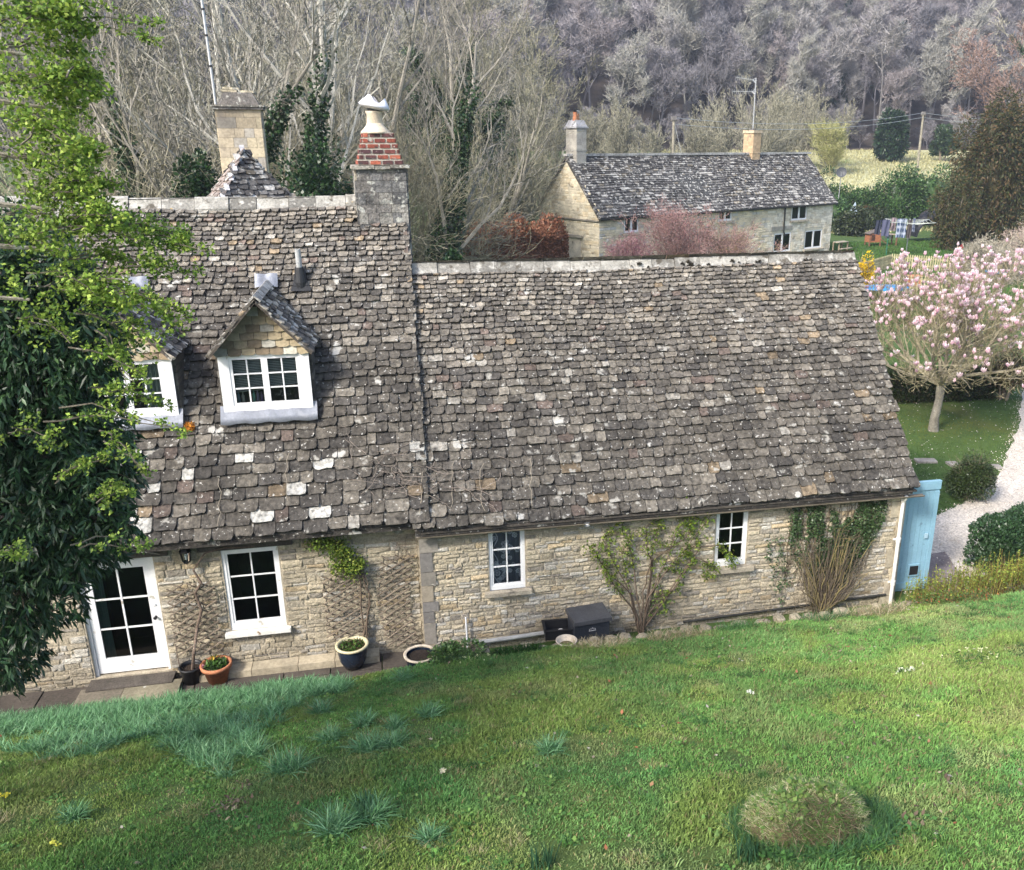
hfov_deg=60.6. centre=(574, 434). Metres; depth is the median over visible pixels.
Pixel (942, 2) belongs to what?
woodland tree
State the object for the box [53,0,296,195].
bare tree
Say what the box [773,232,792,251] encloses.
window
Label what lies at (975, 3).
woodland tree
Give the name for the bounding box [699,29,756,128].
woodland tree
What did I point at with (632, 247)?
plum bush
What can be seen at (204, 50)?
bare tree
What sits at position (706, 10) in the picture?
woodland tree
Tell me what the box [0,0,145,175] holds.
bare tree
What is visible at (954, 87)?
woodland tree
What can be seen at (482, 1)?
woodland tree
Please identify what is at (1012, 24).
woodland tree
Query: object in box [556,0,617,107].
woodland tree
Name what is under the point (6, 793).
daffodil
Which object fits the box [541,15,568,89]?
woodland tree
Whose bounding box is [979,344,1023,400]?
brown green shrub
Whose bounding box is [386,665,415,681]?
leaf tuft
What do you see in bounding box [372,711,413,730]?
leaf tuft
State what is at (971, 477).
round bush
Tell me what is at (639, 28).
woodland tree
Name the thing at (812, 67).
woodland tree
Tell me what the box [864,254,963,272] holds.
picket fence
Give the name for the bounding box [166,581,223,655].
trellis
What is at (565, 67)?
woodland tree
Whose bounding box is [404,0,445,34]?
woodland tree
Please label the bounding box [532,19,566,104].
woodland tree
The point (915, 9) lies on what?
woodland tree
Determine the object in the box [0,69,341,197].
bare shrub
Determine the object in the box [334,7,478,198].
bare tree
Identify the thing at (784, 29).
woodland tree
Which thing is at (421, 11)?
woodland tree
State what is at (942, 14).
woodland tree
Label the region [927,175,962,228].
laurel
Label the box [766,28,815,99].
woodland tree
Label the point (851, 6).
woodland tree
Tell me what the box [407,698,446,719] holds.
leaf tuft
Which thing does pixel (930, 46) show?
woodland tree
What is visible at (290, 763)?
leaf tuft
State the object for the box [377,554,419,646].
trellis
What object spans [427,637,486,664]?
round shrub
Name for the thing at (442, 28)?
woodland tree
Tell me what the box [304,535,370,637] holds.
honeysuckle
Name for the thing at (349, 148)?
bare shrub
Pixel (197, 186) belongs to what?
evergreen shrub
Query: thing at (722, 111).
pale bush
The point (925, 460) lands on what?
stepping stone
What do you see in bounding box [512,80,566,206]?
bare tree
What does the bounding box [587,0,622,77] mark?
woodland tree
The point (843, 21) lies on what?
woodland tree
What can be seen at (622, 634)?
edging stone
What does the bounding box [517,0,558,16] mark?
woodland tree
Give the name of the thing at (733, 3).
woodland tree
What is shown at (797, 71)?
woodland tree
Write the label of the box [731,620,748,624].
edging stone
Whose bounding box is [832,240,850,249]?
garden bench
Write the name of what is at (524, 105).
bare tree
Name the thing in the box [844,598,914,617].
dry grass
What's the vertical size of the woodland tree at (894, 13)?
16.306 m
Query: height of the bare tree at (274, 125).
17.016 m
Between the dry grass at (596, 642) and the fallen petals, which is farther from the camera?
the fallen petals
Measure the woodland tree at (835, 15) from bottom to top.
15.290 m
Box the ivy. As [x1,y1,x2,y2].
[764,500,887,606]
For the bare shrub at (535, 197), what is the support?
on the ground at (950, 429)
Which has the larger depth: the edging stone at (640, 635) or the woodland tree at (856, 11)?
the woodland tree at (856, 11)
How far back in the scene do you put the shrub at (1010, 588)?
16.32 m
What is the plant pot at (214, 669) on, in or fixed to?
on the path
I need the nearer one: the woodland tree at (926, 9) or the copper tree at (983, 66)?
the copper tree at (983, 66)
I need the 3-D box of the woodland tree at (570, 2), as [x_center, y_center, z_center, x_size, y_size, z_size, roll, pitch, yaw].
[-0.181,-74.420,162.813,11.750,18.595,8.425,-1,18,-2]
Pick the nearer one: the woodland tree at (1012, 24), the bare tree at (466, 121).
the bare tree at (466, 121)
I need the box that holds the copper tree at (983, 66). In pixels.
[946,20,1023,126]
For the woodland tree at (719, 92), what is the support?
on the hill
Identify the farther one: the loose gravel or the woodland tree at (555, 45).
the woodland tree at (555, 45)
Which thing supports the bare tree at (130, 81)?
on the ground at (950, 429)
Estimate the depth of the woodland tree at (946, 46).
156.11 m
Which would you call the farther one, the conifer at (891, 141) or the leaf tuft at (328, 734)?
the conifer at (891, 141)
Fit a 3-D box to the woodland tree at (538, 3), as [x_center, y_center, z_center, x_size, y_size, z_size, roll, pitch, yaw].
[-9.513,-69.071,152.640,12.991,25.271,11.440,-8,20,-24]
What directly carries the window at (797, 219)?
in the cottage at (787, 198)
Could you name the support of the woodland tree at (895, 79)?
on the hill
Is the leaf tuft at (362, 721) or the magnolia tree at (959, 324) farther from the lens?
the magnolia tree at (959, 324)
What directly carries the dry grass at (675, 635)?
on the lawn at (570, 852)
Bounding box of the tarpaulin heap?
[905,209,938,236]
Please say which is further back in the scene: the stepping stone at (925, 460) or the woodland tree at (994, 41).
the woodland tree at (994, 41)
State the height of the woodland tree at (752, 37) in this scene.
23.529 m
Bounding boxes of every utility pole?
[671,116,677,152]
[916,112,925,176]
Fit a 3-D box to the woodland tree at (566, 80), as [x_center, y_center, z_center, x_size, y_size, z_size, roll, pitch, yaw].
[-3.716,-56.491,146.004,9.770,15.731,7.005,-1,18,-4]
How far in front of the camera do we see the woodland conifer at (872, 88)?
176.15 m
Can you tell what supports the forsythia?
on the ground at (950, 429)
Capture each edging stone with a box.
[619,632,630,638]
[636,632,647,638]
[680,625,690,631]
[699,624,711,630]
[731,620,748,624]
[755,619,770,623]
[773,614,785,622]
[789,613,800,620]
[833,607,849,616]
[872,603,882,609]
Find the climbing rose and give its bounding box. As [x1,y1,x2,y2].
[580,496,741,633]
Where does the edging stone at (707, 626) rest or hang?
on the lawn at (570, 852)
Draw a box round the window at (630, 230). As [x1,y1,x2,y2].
[623,218,638,235]
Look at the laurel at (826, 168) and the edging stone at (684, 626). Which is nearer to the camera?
the edging stone at (684, 626)
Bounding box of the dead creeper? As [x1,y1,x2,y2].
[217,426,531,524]
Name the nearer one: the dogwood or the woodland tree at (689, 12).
the dogwood
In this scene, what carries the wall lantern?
attached to the stone cottage at (746, 399)
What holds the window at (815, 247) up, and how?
in the cottage at (787, 198)
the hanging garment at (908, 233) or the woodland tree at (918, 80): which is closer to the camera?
the hanging garment at (908, 233)
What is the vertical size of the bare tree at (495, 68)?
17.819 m
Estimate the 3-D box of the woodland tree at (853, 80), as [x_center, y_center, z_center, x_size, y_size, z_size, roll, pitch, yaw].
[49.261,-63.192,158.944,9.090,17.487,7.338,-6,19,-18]
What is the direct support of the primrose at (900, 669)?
on the lawn at (570, 852)
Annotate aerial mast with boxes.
[200,0,216,103]
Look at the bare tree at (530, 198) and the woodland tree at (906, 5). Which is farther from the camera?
the woodland tree at (906, 5)
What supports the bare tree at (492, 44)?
on the ground at (950, 429)
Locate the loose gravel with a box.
[904,384,1023,599]
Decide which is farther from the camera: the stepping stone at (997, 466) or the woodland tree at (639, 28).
the woodland tree at (639, 28)
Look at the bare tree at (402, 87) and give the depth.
36.66 m
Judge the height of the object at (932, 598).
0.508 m
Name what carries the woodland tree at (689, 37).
on the hill
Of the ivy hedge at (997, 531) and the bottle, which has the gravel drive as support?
the ivy hedge at (997, 531)
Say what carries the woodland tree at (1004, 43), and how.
on the hill
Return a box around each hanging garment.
[874,220,880,234]
[881,220,889,235]
[890,218,895,230]
[906,220,911,238]
[911,218,915,231]
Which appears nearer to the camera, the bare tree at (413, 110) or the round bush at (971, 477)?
the round bush at (971, 477)
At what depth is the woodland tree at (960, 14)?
178.21 m
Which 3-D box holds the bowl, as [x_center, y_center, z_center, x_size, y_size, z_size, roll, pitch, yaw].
[-0.141,3.434,14.360,0.360,0.145,0.360,-4,19,-11]
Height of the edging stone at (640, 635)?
0.189 m
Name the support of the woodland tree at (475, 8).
on the hill
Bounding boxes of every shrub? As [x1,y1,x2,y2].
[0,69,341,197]
[0,86,212,197]
[8,83,279,197]
[47,88,352,197]
[157,14,428,237]
[170,147,220,197]
[184,98,436,236]
[269,124,353,196]
[271,94,535,260]
[329,90,551,260]
[409,111,566,254]
[427,116,567,224]
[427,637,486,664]
[433,94,528,222]
[442,247,462,259]
[504,151,555,224]
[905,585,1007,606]
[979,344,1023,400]
[1001,578,1023,593]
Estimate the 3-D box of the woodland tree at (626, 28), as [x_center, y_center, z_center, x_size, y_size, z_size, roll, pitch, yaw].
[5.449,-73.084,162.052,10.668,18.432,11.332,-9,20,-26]
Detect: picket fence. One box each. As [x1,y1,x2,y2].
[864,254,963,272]
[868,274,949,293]
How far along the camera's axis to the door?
14.22 m
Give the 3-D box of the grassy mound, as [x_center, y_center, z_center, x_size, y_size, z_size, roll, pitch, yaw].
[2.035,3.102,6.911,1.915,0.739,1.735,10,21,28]
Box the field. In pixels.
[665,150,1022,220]
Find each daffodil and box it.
[0,792,10,797]
[49,838,61,846]
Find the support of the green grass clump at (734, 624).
on the lawn at (570, 852)
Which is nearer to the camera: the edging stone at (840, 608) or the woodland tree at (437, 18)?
the edging stone at (840, 608)
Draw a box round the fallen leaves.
[0,600,1023,864]
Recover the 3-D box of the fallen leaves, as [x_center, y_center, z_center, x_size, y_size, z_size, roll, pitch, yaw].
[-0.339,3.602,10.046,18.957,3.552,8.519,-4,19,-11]
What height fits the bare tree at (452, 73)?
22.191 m
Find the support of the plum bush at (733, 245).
on the ground at (950, 429)
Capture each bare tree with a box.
[0,0,56,195]
[0,0,121,175]
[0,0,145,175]
[0,0,214,197]
[0,4,165,195]
[3,0,181,183]
[3,0,218,197]
[3,0,378,197]
[15,0,223,194]
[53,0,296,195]
[71,0,214,195]
[72,0,215,194]
[90,0,352,193]
[108,0,301,172]
[155,0,395,192]
[197,0,424,187]
[220,5,362,174]
[226,32,360,169]
[229,0,375,189]
[246,0,383,178]
[268,0,488,181]
[269,0,411,186]
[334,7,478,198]
[353,0,453,175]
[355,17,443,222]
[366,0,490,168]
[374,74,509,211]
[383,0,555,205]
[395,0,572,260]
[402,0,522,136]
[407,0,536,177]
[440,8,532,155]
[447,0,602,219]
[448,21,560,144]
[464,123,551,236]
[473,61,551,196]
[494,60,564,204]
[505,107,565,174]
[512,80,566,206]
[512,93,627,202]
[523,179,542,220]
[987,7,1023,207]
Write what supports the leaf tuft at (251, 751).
on the lawn at (570, 852)
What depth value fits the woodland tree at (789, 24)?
164.84 m
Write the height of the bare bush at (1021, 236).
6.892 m
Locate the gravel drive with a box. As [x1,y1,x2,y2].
[931,391,1023,576]
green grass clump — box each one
[713,617,761,631]
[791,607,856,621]
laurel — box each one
[820,165,835,194]
[830,182,866,211]
[831,193,847,231]
[831,204,873,236]
[850,185,892,221]
[864,204,892,229]
[870,161,929,227]
[903,163,954,227]
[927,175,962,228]
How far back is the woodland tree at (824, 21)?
178.76 m
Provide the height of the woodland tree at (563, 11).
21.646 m
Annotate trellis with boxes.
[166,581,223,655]
[321,572,368,639]
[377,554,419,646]
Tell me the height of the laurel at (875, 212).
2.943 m
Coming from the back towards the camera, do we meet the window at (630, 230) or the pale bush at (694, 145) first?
the pale bush at (694, 145)
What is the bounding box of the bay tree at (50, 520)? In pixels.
[0,193,150,700]
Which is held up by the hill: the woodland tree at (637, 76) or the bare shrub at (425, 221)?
the woodland tree at (637, 76)
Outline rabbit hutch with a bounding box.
[864,229,897,245]
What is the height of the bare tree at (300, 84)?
15.630 m
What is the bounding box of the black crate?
[541,618,572,640]
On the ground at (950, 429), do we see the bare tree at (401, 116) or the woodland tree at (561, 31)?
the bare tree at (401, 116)
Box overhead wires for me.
[675,113,985,150]
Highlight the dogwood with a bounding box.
[895,548,1023,605]
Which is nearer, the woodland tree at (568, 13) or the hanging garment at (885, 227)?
the hanging garment at (885, 227)
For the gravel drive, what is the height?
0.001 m
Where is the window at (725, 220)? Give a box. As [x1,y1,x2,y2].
[717,212,734,223]
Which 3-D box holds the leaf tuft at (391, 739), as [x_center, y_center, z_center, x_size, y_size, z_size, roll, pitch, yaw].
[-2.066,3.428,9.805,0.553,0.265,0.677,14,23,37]
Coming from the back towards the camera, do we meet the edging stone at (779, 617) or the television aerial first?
the television aerial
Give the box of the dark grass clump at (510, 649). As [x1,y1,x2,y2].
[488,639,544,656]
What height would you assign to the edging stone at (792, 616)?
0.208 m
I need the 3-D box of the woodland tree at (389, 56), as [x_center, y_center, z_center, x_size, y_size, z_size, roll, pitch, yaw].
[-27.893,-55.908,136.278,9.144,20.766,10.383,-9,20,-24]
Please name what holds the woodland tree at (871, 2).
on the hill
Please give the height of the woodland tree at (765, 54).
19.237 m
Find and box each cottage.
[0,87,924,706]
[534,109,838,257]
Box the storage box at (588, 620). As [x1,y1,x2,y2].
[565,602,611,642]
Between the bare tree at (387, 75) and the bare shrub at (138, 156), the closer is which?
the bare shrub at (138, 156)
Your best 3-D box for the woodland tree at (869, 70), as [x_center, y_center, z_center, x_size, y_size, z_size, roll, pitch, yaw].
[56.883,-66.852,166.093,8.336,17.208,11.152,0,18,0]
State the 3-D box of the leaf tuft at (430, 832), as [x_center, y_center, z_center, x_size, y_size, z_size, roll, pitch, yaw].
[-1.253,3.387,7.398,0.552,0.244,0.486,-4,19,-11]
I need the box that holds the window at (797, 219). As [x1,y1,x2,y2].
[790,207,808,222]
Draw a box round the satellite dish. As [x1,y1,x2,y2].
[836,167,846,198]
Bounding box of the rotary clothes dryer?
[885,218,935,251]
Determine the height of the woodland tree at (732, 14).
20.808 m
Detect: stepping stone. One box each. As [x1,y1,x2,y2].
[914,458,937,462]
[945,461,957,466]
[991,464,1002,469]
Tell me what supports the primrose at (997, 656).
on the lawn at (570, 852)
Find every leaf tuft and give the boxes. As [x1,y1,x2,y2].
[48,793,96,826]
[218,732,275,760]
[251,739,323,782]
[298,794,380,843]
[304,696,335,714]
[305,719,350,747]
[324,782,411,832]
[338,724,394,757]
[345,707,379,731]
[371,719,412,751]
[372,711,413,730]
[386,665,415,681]
[402,816,456,848]
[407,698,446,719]
[523,731,571,757]
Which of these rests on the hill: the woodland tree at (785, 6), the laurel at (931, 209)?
the woodland tree at (785, 6)
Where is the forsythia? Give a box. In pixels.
[858,250,879,284]
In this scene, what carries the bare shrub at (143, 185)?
on the ground at (950, 429)
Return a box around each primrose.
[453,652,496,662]
[889,665,916,674]
[922,641,1015,662]
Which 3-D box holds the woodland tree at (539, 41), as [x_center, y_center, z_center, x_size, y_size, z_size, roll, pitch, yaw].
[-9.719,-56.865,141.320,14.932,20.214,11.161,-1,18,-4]
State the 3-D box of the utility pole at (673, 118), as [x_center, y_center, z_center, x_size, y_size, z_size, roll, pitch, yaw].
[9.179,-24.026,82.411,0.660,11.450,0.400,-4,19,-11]
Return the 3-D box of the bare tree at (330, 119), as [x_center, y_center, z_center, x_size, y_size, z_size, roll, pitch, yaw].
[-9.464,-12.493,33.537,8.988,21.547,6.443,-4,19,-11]
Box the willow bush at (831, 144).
[804,118,850,175]
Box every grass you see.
[567,632,637,648]
[638,622,706,640]
[829,238,1023,327]
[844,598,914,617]
[883,347,1023,600]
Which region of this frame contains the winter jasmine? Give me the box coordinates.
[786,516,877,614]
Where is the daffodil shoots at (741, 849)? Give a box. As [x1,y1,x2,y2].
[730,828,759,864]
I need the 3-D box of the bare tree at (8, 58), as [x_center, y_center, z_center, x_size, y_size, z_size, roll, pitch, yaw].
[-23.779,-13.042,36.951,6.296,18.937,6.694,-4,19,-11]
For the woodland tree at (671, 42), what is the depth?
148.76 m
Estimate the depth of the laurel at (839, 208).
90.06 m
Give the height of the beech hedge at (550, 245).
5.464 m
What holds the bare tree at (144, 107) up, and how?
on the ground at (950, 429)
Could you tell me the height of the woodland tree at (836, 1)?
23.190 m
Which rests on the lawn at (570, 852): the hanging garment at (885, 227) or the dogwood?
the dogwood
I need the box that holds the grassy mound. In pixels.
[678,773,970,869]
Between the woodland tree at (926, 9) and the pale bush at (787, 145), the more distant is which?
the woodland tree at (926, 9)
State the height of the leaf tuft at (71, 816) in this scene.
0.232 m
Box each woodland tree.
[360,26,402,93]
[369,5,417,98]
[383,0,430,32]
[389,15,449,94]
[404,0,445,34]
[413,4,484,78]
[432,0,466,56]
[432,43,471,93]
[445,0,507,40]
[451,0,504,40]
[462,2,495,29]
[462,35,505,99]
[472,15,551,111]
[479,9,543,96]
[486,0,565,131]
[489,0,555,52]
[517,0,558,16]
[520,0,574,83]
[527,49,579,135]
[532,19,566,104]
[534,29,583,126]
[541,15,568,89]
[550,1,589,65]
[551,0,606,80]
[552,0,589,65]
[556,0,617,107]
[569,0,627,107]
[584,0,638,111]
[586,0,634,83]
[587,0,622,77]
[601,0,634,42]
[603,28,653,144]
[607,37,652,142]
[624,0,691,111]
[628,0,679,60]
[629,48,673,136]
[632,45,698,136]
[633,12,687,129]
[640,0,704,42]
[646,0,711,116]
[654,0,713,141]
[666,9,745,117]
[676,4,704,84]
[688,0,736,108]
[695,3,738,26]
[696,32,744,119]
[697,0,755,94]
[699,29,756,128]
[702,0,765,105]
[727,0,782,117]
[739,6,790,122]
[740,0,787,98]
[744,5,795,103]
[747,28,805,143]
[757,0,789,77]
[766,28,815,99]
[767,2,791,80]
[771,0,792,20]
[772,0,825,95]
[773,4,799,76]
[774,30,822,113]
[780,0,810,45]
[787,0,825,43]
[787,0,837,30]
[787,26,839,144]
[789,0,866,111]
[799,0,849,18]
[804,19,833,111]
[820,0,859,38]
[824,9,855,84]
[826,16,871,96]
[827,40,866,107]
[846,0,898,19]
[849,0,870,73]
[850,0,893,88]
[852,0,900,64]
[853,0,918,114]
[858,4,922,125]
[859,36,902,130]
[871,48,904,98]
[879,46,926,114]
[886,0,914,27]
[887,29,933,108]
[895,0,960,59]
[897,0,944,125]
[898,0,941,25]
[910,0,956,73]
[910,12,965,135]
[915,1,963,108]
[918,26,972,144]
[934,0,998,124]
[940,0,975,30]
[940,0,986,26]
[944,0,964,90]
[945,6,999,113]
[946,33,1002,145]
[950,55,983,128]
[958,0,1008,101]
[960,12,978,103]
[977,0,1022,14]
[984,27,1023,104]
[985,0,1023,25]
[987,7,1023,76]
[992,13,1023,82]
[994,57,1023,106]
[1001,0,1022,23]
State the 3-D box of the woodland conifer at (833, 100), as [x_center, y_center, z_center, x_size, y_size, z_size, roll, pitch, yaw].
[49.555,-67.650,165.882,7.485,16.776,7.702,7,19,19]
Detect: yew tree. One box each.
[924,164,987,250]
[948,83,1023,245]
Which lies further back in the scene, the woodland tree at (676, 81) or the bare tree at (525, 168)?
the woodland tree at (676, 81)
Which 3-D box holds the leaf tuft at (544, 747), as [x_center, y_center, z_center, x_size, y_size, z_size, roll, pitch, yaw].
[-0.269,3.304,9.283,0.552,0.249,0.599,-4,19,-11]
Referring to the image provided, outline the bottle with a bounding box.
[237,390,264,402]
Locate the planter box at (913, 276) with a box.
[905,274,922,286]
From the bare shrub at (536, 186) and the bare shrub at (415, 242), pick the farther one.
the bare shrub at (536, 186)
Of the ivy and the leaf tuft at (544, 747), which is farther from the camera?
the ivy
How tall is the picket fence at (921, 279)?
1.060 m
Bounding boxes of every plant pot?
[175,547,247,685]
[199,655,231,684]
[335,635,368,670]
[403,644,432,665]
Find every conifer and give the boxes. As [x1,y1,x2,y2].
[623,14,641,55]
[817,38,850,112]
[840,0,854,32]
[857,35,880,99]
[872,107,910,162]
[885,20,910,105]
[928,123,961,160]
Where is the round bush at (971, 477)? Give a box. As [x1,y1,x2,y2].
[942,447,1004,502]
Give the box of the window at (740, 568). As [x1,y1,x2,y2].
[707,512,753,574]
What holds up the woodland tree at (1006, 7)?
on the hill
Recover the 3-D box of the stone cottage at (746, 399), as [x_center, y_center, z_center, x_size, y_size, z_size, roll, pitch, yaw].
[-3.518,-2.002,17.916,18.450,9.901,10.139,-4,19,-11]
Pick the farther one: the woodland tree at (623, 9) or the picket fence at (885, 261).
the woodland tree at (623, 9)
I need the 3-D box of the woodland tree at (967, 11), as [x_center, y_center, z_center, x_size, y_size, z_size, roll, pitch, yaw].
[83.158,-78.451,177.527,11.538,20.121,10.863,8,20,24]
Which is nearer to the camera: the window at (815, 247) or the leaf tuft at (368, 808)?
the leaf tuft at (368, 808)
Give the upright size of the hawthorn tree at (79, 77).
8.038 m
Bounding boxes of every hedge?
[438,212,569,259]
[885,364,1002,403]
[961,499,1023,580]
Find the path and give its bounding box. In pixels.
[0,646,480,713]
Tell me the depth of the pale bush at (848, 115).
123.89 m
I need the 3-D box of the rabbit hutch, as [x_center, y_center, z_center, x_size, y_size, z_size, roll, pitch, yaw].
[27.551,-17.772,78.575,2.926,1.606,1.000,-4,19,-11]
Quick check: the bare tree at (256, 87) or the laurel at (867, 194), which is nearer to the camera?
the bare tree at (256, 87)
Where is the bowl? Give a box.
[556,634,576,645]
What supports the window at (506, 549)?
in the stone cottage at (746, 399)
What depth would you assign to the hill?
166.46 m
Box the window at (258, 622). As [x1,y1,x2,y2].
[221,546,290,638]
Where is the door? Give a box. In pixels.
[83,559,167,673]
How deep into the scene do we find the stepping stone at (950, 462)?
24.33 m
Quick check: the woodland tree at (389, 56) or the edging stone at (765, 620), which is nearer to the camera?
the edging stone at (765, 620)
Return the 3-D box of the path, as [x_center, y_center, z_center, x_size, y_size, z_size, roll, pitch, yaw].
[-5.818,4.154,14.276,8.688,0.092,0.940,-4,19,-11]
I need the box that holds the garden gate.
[895,479,941,591]
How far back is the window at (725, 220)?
63.63 m
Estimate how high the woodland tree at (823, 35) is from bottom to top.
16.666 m
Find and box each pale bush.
[579,106,611,153]
[594,96,642,152]
[626,120,683,152]
[675,116,731,152]
[687,69,811,152]
[688,88,741,152]
[738,106,806,151]
[764,85,842,157]
[804,98,862,166]
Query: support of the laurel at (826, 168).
on the ground at (950, 429)
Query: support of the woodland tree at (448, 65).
on the hill
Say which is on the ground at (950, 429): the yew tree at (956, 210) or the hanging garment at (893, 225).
the yew tree at (956, 210)
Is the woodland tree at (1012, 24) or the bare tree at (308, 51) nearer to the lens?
the bare tree at (308, 51)
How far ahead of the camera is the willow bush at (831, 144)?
115.39 m
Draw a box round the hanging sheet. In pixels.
[895,219,906,237]
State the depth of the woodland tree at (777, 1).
174.03 m
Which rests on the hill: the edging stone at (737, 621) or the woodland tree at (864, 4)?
the woodland tree at (864, 4)
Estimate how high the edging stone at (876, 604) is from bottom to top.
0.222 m
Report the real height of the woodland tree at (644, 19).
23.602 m
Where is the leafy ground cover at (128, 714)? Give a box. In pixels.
[0,670,358,782]
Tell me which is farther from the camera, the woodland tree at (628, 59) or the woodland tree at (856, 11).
the woodland tree at (856, 11)
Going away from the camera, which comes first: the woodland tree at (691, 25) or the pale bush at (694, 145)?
the pale bush at (694, 145)
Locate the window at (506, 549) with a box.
[484,530,531,598]
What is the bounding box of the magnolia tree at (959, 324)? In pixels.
[865,234,1023,431]
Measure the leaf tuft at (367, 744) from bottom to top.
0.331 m
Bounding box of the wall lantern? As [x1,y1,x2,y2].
[178,549,191,564]
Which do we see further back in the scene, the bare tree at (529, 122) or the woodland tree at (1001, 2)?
the woodland tree at (1001, 2)
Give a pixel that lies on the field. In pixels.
(861, 181)
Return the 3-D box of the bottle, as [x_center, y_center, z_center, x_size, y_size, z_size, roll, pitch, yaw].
[-5.327,-0.649,14.384,0.468,0.200,0.046,-4,19,-11]
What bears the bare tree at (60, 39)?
on the ground at (950, 429)
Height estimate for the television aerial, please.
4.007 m
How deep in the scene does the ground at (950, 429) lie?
28.04 m
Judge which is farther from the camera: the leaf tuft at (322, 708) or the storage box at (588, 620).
the storage box at (588, 620)
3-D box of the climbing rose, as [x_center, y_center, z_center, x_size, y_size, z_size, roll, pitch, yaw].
[1.562,2.322,15.519,3.038,2.676,0.299,-4,19,-11]
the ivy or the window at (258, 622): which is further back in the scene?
the ivy
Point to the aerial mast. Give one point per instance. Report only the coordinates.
(208, 49)
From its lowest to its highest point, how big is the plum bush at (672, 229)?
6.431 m
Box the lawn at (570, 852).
[0,598,1023,869]
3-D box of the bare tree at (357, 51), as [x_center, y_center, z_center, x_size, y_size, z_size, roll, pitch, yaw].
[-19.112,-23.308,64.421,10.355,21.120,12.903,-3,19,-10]
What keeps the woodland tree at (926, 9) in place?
on the hill
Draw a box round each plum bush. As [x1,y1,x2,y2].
[597,229,658,256]
[614,194,721,256]
[687,210,790,253]
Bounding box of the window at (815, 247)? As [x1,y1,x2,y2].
[803,229,823,250]
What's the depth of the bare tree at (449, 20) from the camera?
52.72 m
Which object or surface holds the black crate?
on the ground at (950, 429)
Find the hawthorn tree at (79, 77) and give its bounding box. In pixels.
[0,0,216,563]
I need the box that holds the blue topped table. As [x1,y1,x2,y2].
[865,284,908,298]
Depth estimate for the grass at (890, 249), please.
72.85 m
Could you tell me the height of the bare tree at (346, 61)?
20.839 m
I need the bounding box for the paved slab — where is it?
[928,552,959,593]
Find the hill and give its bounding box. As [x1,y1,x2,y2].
[0,0,1023,150]
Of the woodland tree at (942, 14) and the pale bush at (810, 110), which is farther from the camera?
the woodland tree at (942, 14)
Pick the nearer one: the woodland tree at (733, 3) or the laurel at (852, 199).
the laurel at (852, 199)
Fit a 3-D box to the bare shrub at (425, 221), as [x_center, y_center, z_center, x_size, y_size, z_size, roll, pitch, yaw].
[-6.234,-7.446,36.175,9.653,13.434,12.938,-4,19,-11]
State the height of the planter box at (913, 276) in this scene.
0.760 m
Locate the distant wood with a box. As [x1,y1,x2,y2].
[0,0,1023,149]
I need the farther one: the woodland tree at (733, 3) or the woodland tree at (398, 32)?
the woodland tree at (733, 3)
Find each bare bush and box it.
[947,227,1023,285]
[997,223,1023,273]
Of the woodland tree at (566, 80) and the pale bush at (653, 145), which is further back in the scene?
the woodland tree at (566, 80)
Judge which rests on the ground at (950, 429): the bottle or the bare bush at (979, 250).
the bare bush at (979, 250)
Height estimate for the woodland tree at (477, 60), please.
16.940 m
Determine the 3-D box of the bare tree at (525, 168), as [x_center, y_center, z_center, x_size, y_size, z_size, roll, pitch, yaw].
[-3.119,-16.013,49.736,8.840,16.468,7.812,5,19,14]
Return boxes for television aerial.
[732,76,756,128]
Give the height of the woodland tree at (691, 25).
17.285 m
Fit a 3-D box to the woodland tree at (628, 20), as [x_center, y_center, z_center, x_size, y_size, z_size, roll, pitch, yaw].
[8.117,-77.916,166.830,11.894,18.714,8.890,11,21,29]
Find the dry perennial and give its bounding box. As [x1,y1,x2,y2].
[734,607,787,623]
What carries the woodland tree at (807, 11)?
on the hill
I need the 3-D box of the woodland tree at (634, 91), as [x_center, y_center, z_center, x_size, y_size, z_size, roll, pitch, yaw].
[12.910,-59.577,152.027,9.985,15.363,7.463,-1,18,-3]
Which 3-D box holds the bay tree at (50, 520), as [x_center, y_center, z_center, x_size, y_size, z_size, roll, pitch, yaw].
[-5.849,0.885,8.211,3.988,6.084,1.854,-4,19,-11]
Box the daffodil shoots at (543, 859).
[526,836,563,869]
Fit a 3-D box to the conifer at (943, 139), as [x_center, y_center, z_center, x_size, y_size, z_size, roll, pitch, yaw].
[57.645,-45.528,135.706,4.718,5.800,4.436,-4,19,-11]
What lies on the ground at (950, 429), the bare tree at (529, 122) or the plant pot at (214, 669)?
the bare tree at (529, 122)
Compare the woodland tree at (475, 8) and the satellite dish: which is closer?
the satellite dish
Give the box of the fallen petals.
[901,392,1023,503]
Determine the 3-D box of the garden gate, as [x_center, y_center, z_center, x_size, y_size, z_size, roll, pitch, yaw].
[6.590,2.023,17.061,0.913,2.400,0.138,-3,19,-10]
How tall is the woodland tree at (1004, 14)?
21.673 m
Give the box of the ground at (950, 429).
[0,151,1023,674]
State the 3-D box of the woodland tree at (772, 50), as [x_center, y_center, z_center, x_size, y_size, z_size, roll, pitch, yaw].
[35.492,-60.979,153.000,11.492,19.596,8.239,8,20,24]

